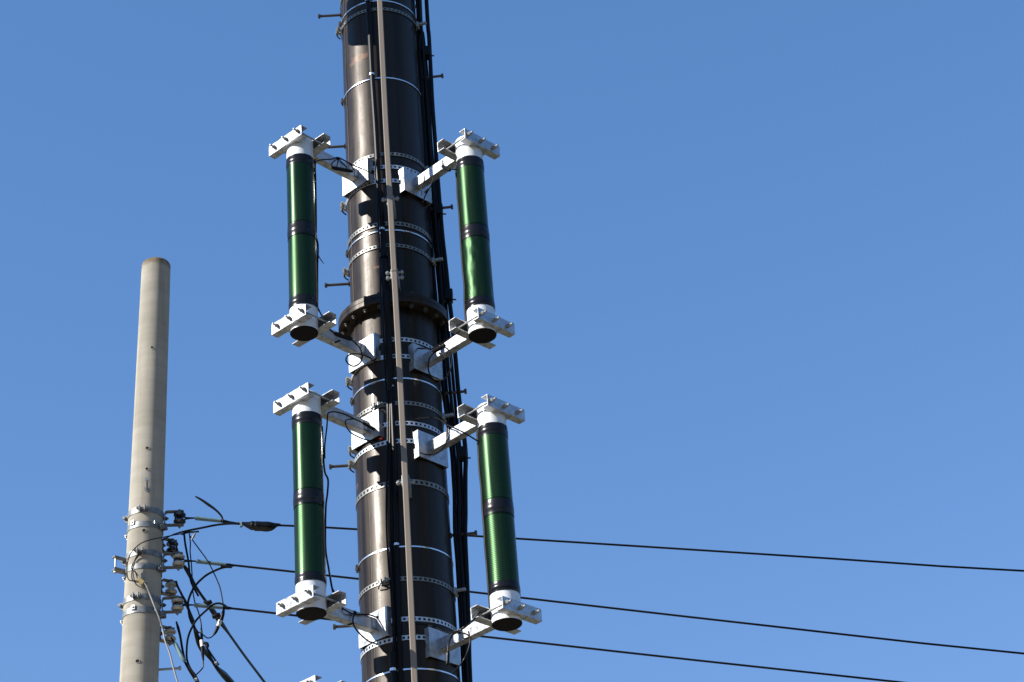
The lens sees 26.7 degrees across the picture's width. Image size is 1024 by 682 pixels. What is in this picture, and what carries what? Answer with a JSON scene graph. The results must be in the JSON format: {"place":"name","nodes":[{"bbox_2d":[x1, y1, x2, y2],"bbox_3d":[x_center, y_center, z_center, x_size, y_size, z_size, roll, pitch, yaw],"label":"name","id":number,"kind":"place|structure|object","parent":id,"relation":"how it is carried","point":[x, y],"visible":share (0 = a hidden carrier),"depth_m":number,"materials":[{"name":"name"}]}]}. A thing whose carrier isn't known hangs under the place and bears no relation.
{"place":"outdoors","nodes":[
{"label":"outdoors","id":0,"kind":"place"},
{"bbox_2d":[0,0,1023,681],"label":"sky","id":1,"kind":"structure","parent":0,"point":[757,265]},
{"label":"gravel yard","id":2,"kind":"structure","parent":0,"visible":0},
{"bbox_2d":[117,257,180,681],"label":"concrete pole","id":3,"kind":"object","parent":2,"relation":"on","point":[140,621],"visible":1,"depth_m":13.54,"materials":[{"name":"grey concrete"}]},
{"bbox_2d":[111,555,125,574],"bbox_3d":[-2.407,1.386,13.289,0.108,0.110,0.036,20,-40,-35],"label":"pole bracket","id":4,"kind":"object","parent":3,"relation":"attached to","point":[115,570],"visible":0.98,"depth_m":13.27,"materials":[{"name":"metal"}]},
{"bbox_2d":[131,552,139,582],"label":"service cable","id":5,"kind":"object","parent":3,"relation":"attached to","point":[132,571],"visible":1,"depth_m":13.16,"materials":[{"name":"black plastic"}]},
{"bbox_2d":[137,577,146,586],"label":"junction block","id":6,"kind":"structure","parent":3,"relation":"attached to","point":[140,580],"depth_m":13.12,"materials":[{"name":"beige plastic"}]},
{"bbox_2d":[126,533,181,581],"bbox_3d":[-2.149,1.329,13.296,0.434,0.376,0.080,9,-34,-21],"label":"service cable","id":7,"kind":"object","parent":3,"relation":"attached to","point":[137,546],"visible":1,"depth_m":13.25,"materials":[{"name":"black plastic"}]},
{"bbox_2d":[133,566,177,681],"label":"service cable","id":8,"kind":"object","parent":3,"relation":"attached to","point":[161,627],"visible":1,"depth_m":13.00,"materials":[{"name":"grey plastic"}]},
{"bbox_2d":[160,625,175,645],"bbox_3d":[-2.111,1.801,13.206,0.120,0.128,0.077,17,-38,-32],"label":"spool insulator","id":9,"kind":"object","parent":3,"relation":"attached to","point":[169,631],"visible":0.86,"depth_m":13.20,"materials":[{"name":"ceramic"}]},
{"bbox_2d":[161,578,176,595],"bbox_3d":[-2.129,1.532,13.369,0.120,0.128,0.077,17,-38,-32],"label":"spool insulator","id":10,"kind":"object","parent":3,"relation":"attached to","point":[170,584],"visible":0.95,"depth_m":13.36,"materials":[{"name":"ceramic"}]},
{"bbox_2d":[181,592,194,620],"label":"service cable","id":11,"kind":"object","parent":10,"relation":"attached to","point":[189,608],"visible":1,"depth_m":13.28,"materials":[{"name":"black plastic"}]},
{"bbox_2d":[175,581,233,681],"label":"service cable","id":12,"kind":"object","parent":10,"relation":"attached to","point":[224,675],"visible":0.77,"depth_m":13.62,"materials":[{"name":"black plastic"}]},
{"bbox_2d":[205,645,218,664],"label":"service cable","id":13,"kind":"object","parent":12,"relation":"attached to","point":[211,654],"visible":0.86,"depth_m":13.70,"materials":[{"name":"black plastic"}]},
{"bbox_2d":[162,537,178,557],"bbox_3d":[-2.145,1.292,13.515,0.120,0.128,0.077,17,-38,-32],"label":"spool insulator","id":14,"kind":"object","parent":3,"relation":"attached to","point":[171,543],"visible":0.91,"depth_m":13.51,"materials":[{"name":"ceramic"}]},
{"bbox_2d":[161,595,183,614],"bbox_3d":[-2.079,1.619,13.216,0.140,0.128,0.077,-1,-32,-6],"label":"spool insulator","id":15,"kind":"object","parent":3,"relation":"attached to","point":[177,609],"visible":1,"depth_m":13.20,"materials":[{"name":"ceramic"}]},
{"bbox_2d":[172,602,902,681],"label":"overhead wire","id":16,"kind":"object","parent":15,"relation":"attached to","point":[199,605],"visible":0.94,"depth_m":13.49,"materials":[{"name":"black"}]},
{"bbox_2d":[186,602,226,681],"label":"service cable","id":17,"kind":"object","parent":16,"relation":"hanging from","point":[192,626],"visible":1,"depth_m":13.11,"materials":[{"name":"black plastic"}]},
{"bbox_2d":[163,551,184,570],"bbox_3d":[-2.096,1.364,13.372,0.140,0.128,0.077,-1,-32,-6],"label":"spool insulator","id":18,"kind":"object","parent":3,"relation":"attached to","point":[178,564],"visible":1,"depth_m":13.36,"materials":[{"name":"ceramic"}]},
{"bbox_2d":[183,534,198,595],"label":"service cable","id":19,"kind":"object","parent":18,"relation":"attached to","point":[189,572],"visible":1,"depth_m":13.39,"materials":[{"name":"black plastic"}]},
{"bbox_2d":[175,545,265,681],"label":"service cable","id":20,"kind":"object","parent":18,"relation":"attached to","point":[216,616],"visible":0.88,"depth_m":13.95,"materials":[{"name":"black plastic"}]},
{"bbox_2d":[173,558,1023,654],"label":"overhead wire","id":21,"kind":"object","parent":18,"relation":"attached to","point":[197,561],"visible":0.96,"depth_m":13.67,"materials":[{"name":"black"}]},
{"bbox_2d":[189,533,203,660],"bbox_3d":[-1.939,1.565,13.264,0.103,0.873,0.026,-5,-32,0],"label":"service cable","id":22,"kind":"object","parent":21,"relation":"hanging from","point":[201,643],"visible":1,"depth_m":13.16,"materials":[{"name":"black plastic"}]},
{"bbox_2d":[190,536,224,638],"bbox_3d":[-1.876,1.503,13.287,0.221,0.705,0.026,-5,-32,0],"label":"service cable","id":23,"kind":"object","parent":21,"relation":"attached to","point":[219,622],"visible":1,"depth_m":13.18,"materials":[{"name":"black plastic"}]},
{"bbox_2d":[187,565,231,633],"bbox_3d":[-1.852,1.581,13.230,0.280,0.444,0.026,-5,-32,0],"label":"service cable","id":24,"kind":"object","parent":21,"relation":"hanging from","point":[197,583],"visible":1,"depth_m":13.28,"materials":[{"name":"black plastic"}]},
{"bbox_2d":[163,509,185,528],"bbox_3d":[-2.113,1.115,13.525,0.140,0.128,0.077,-1,-32,-6],"label":"spool insulator","id":25,"kind":"object","parent":3,"relation":"attached to","point":[179,522],"visible":1,"depth_m":13.51,"materials":[{"name":"ceramic"}]},
{"bbox_2d":[174,515,1023,571],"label":"overhead wire","id":26,"kind":"object","parent":25,"relation":"attached to","point":[265,526],"visible":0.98,"depth_m":13.87,"materials":[{"name":"black"}]},
{"bbox_2d":[176,621,185,660],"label":"service cable","id":27,"kind":"object","parent":3,"relation":"attached to","point":[180,636],"visible":1,"depth_m":13.09,"materials":[{"name":"black plastic"}]},
{"bbox_2d":[171,637,197,681],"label":"service cable","id":28,"kind":"object","parent":3,"relation":"attached to","point":[179,651],"visible":0.91,"depth_m":13.03,"materials":[{"name":"black plastic"}]},
{"bbox_2d":[133,523,239,565],"bbox_3d":[-2.002,1.251,13.310,0.637,0.315,0.158,-5,-32,0],"label":"service cable","id":29,"kind":"object","parent":3,"relation":"attached to","point":[203,527],"visible":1,"depth_m":13.43,"materials":[{"name":"black plastic"}]},
{"bbox_2d":[181,531,198,539],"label":"service cable","id":30,"kind":"object","parent":29,"relation":"attached to","point":[194,534],"visible":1,"depth_m":13.43,"materials":[{"name":"black plastic"}]},
{"bbox_2d":[195,496,223,521],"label":"service cable","id":31,"kind":"object","parent":29,"relation":"attached to","point":[210,506],"visible":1,"depth_m":13.53,"materials":[{"name":"black plastic"}]},
{"bbox_2d":[318,0,476,681],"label":"steel mast","id":32,"kind":"object","parent":2,"relation":"on","point":[423,313],"visible":0.78,"depth_m":13.07,"materials":[{"name":"metal"}]},
{"bbox_2d":[301,675,344,681],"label":"tube antenna","id":33,"kind":"object","parent":32,"relation":"attached to","point":[314,678],"visible":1,"depth_m":11.38,"materials":[{"name":"white metal"}]},
{"bbox_2d":[269,125,380,374],"bbox_3d":[-1.144,-0.582,13.164,0.331,1.484,0.666,-29,-39,34],"label":"tube antenna","id":34,"kind":"object","parent":32,"relation":"attached to","point":[302,322],"visible":1,"depth_m":12.98,"materials":[{"name":"green"}]},
{"bbox_2d":[314,159,318,291],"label":"antenna lead","id":35,"kind":"object","parent":34,"relation":"attached to","point":[317,243],"visible":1,"depth_m":13.04,"materials":[{"name":"black rubber"}]},
{"bbox_2d":[331,158,353,169],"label":"antenna lead","id":36,"kind":"object","parent":34,"relation":"hanging from","point":[342,163],"visible":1,"depth_m":13.45,"materials":[{"name":"black rubber"}]},
{"bbox_2d":[314,157,371,241],"bbox_3d":[-0.998,-0.645,13.233,0.550,1.139,0.087,23,-41,-37],"label":"antenna lead","id":37,"kind":"object","parent":34,"relation":"attached to","point":[341,168],"visible":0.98,"depth_m":13.37,"materials":[{"name":"black rubber"}]},
{"bbox_2d":[318,307,375,366],"bbox_3d":[-0.945,-0.044,12.891,0.526,0.478,0.066,24,-41,-38],"label":"antenna lead","id":38,"kind":"object","parent":34,"relation":"attached to","point":[343,336],"visible":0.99,"depth_m":12.79,"materials":[{"name":"black"}]},
{"bbox_2d":[273,382,391,649],"bbox_3d":[-1.015,0.964,12.216,0.331,1.444,0.661,-29,-39,34],"label":"tube antenna","id":39,"kind":"object","parent":32,"relation":"attached to","point":[309,601],"visible":1,"depth_m":12.04,"materials":[{"name":"green plastic"}]},
{"bbox_2d":[322,426,333,591],"bbox_3d":[-1.041,0.932,12.161,0.042,1.037,0.067,-5,-32,0],"label":"antenna lead","id":40,"kind":"object","parent":39,"relation":"attached to","point":[329,573],"visible":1,"depth_m":12.16,"materials":[{"name":"black rubber"}]},
{"bbox_2d":[324,411,374,458],"bbox_3d":[-0.898,0.599,12.524,0.053,0.325,0.494,-30,-40,35],"label":"antenna lead","id":41,"kind":"object","parent":39,"relation":"attached to","point":[368,426],"visible":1,"depth_m":12.48,"materials":[{"name":"black rubber"}]},
{"bbox_2d":[333,589,378,618],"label":"antenna lead","id":42,"kind":"object","parent":39,"relation":"attached to","point":[355,613],"visible":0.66,"depth_m":11.95,"materials":[{"name":"black rubber"}]},
{"bbox_2d":[345,418,376,440],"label":"antenna lead","id":43,"kind":"object","parent":39,"relation":"hanging from","point":[354,434],"visible":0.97,"depth_m":12.54,"materials":[{"name":"black rubber"}]},
{"bbox_2d":[347,614,377,644],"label":"antenna lead","id":44,"kind":"object","parent":39,"relation":"hanging from","point":[359,633],"visible":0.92,"depth_m":11.91,"materials":[{"name":"black rubber"}]},
{"bbox_2d":[365,0,392,391],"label":"black pipe","id":45,"kind":"object","parent":32,"relation":"attached to","point":[385,296],"visible":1,"depth_m":13.39,"materials":[{"name":"black"}]},
{"bbox_2d":[374,159,388,457],"bbox_3d":[-0.791,-0.255,13.045,0.031,2.135,0.134,-5,-32,0],"label":"coaxial cable","id":46,"kind":"object","parent":32,"relation":"attached to","point":[380,295],"visible":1,"depth_m":12.96,"materials":[{"name":"black plastic"}]},
{"bbox_2d":[385,391,392,646],"bbox_3d":[-0.699,0.891,12.404,0.072,1.943,0.011,-5,-32,0],"label":"coaxial cable","id":47,"kind":"object","parent":32,"relation":"attached to","point":[386,509],"visible":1,"depth_m":12.35,"materials":[{"name":"black plastic"}]},
{"bbox_2d":[389,391,394,651],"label":"coaxial cable","id":48,"kind":"object","parent":32,"relation":"attached to","point":[391,564],"visible":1,"depth_m":12.27,"materials":[{"name":"black plastic"}]},
{"bbox_2d":[389,652,396,681],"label":"black pipe","id":49,"kind":"object","parent":32,"relation":"attached to","point":[392,661],"visible":1,"depth_m":11.83,"materials":[{"name":"black"}]},
{"bbox_2d":[391,444,395,651],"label":"coaxial cable","id":50,"kind":"object","parent":32,"relation":"attached to","point":[392,520],"visible":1,"depth_m":12.27,"materials":[{"name":"black plastic"}]},
{"bbox_2d":[390,380,402,681],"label":"black pipe","id":51,"kind":"object","parent":32,"relation":"attached to","point":[396,557],"visible":1,"depth_m":12.24,"materials":[{"name":"black plastic"}]},
{"bbox_2d":[377,0,417,681],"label":"conduit","id":52,"kind":"object","parent":32,"relation":"attached to","point":[395,278],"visible":1,"depth_m":12.73,"materials":[{"name":"metal"}]},
{"bbox_2d":[416,0,464,681],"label":"feeder cable","id":53,"kind":"object","parent":32,"relation":"attached to","point":[458,583],"visible":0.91,"depth_m":13.01,"materials":[{"name":"black plastic"}]},
{"bbox_2d":[421,0,462,615],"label":"feeder cable","id":54,"kind":"object","parent":32,"relation":"attached to","point":[442,336],"visible":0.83,"depth_m":13.50,"materials":[{"name":"black plastic"}]},
{"bbox_2d":[421,5,464,580],"bbox_3d":[-0.449,-0.576,13.662,0.095,8.414,0.033,-5,-32,0],"label":"feeder cable","id":55,"kind":"object","parent":32,"relation":"attached to","point":[453,389],"visible":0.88,"depth_m":13.31,"materials":[{"name":"black plastic"}]},
{"bbox_2d":[418,0,468,681],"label":"feeder cable","id":56,"kind":"object","parent":32,"relation":"attached to","point":[447,360],"visible":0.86,"depth_m":13.14,"materials":[{"name":"black plastic"}]},
{"bbox_2d":[424,0,472,681],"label":"feeder cable","id":57,"kind":"object","parent":32,"relation":"attached to","point":[449,299],"visible":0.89,"depth_m":13.39,"materials":[{"name":"black plastic"}]},
{"bbox_2d":[398,128,514,382],"bbox_3d":[-0.351,-0.549,13.152,0.331,1.481,0.668,25,-42,-39],"label":"tube antenna","id":58,"kind":"object","parent":32,"relation":"attached to","point":[483,325],"visible":1,"depth_m":12.97,"materials":[{"name":"green"}]},
{"bbox_2d":[421,174,428,194],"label":"antenna lead","id":59,"kind":"object","parent":58,"relation":"attached to","point":[426,190],"visible":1,"depth_m":13.50,"materials":[{"name":"black"}]},
{"bbox_2d":[417,331,459,358],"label":"antenna lead","id":60,"kind":"object","parent":58,"relation":"attached to","point":[437,348],"visible":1,"depth_m":12.70,"materials":[{"name":"black rubber"}]},
{"bbox_2d":[428,347,452,380],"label":"antenna lead","id":61,"kind":"object","parent":60,"relation":"attached to","point":[449,370],"visible":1,"depth_m":12.64,"materials":[{"name":"black rubber"}]},
{"bbox_2d":[441,160,456,171],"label":"antenna lead","id":62,"kind":"object","parent":58,"relation":"attached to","point":[446,168],"visible":1,"depth_m":13.32,"materials":[{"name":"black"}]},
{"bbox_2d":[454,163,466,321],"bbox_3d":[-0.309,-0.603,13.077,0.018,1.165,0.020,-17,-34,19],"label":"antenna lead","id":63,"kind":"object","parent":58,"relation":"attached to","point":[464,301],"visible":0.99,"depth_m":13.03,"materials":[{"name":"black rubber"}]},
{"bbox_2d":[413,394,541,667],"bbox_3d":[-0.211,1.041,12.165,0.331,1.431,0.691,25,-42,-39],"label":"tube antenna","id":64,"kind":"object","parent":32,"relation":"attached to","point":[508,611],"visible":1,"depth_m":11.99,"materials":[{"name":"green"}]},
{"bbox_2d":[419,426,448,455],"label":"antenna lead","id":65,"kind":"object","parent":64,"relation":"attached to","point":[447,435],"visible":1,"depth_m":12.35,"materials":[{"name":"black rubber"}]},
{"bbox_2d":[407,611,480,633],"bbox_3d":[-0.446,1.585,11.880,0.117,0.258,0.698,24,-41,-38],"label":"antenna lead","id":66,"kind":"object","parent":64,"relation":"attached to","point":[472,620],"visible":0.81,"depth_m":11.69,"materials":[{"name":"black rubber"}]},
{"bbox_2d":[446,631,459,665],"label":"antenna lead","id":67,"kind":"object","parent":66,"relation":"attached to","point":[448,655],"visible":1,"depth_m":11.62,"materials":[{"name":"black rubber"}]},
{"bbox_2d":[415,417,478,441],"bbox_3d":[-0.485,0.535,12.518,0.690,0.375,0.103,-28,-39,33],"label":"antenna lead","id":68,"kind":"object","parent":64,"relation":"attached to","point":[447,425],"visible":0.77,"depth_m":12.38,"materials":[{"name":"black rubber"}]},
{"bbox_2d":[452,632,470,673],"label":"antenna lead","id":69,"kind":"object","parent":64,"relation":"attached to","point":[466,652],"visible":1,"depth_m":11.56,"materials":[{"name":"black rubber"}]},
{"bbox_2d":[476,432,489,607],"bbox_3d":[-0.160,0.989,12.078,0.017,1.102,0.019,-17,-34,19],"label":"antenna lead","id":70,"kind":"object","parent":64,"relation":"attached to","point":[482,516],"visible":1,"depth_m":12.08,"materials":[{"name":"black rubber"}]}
]}

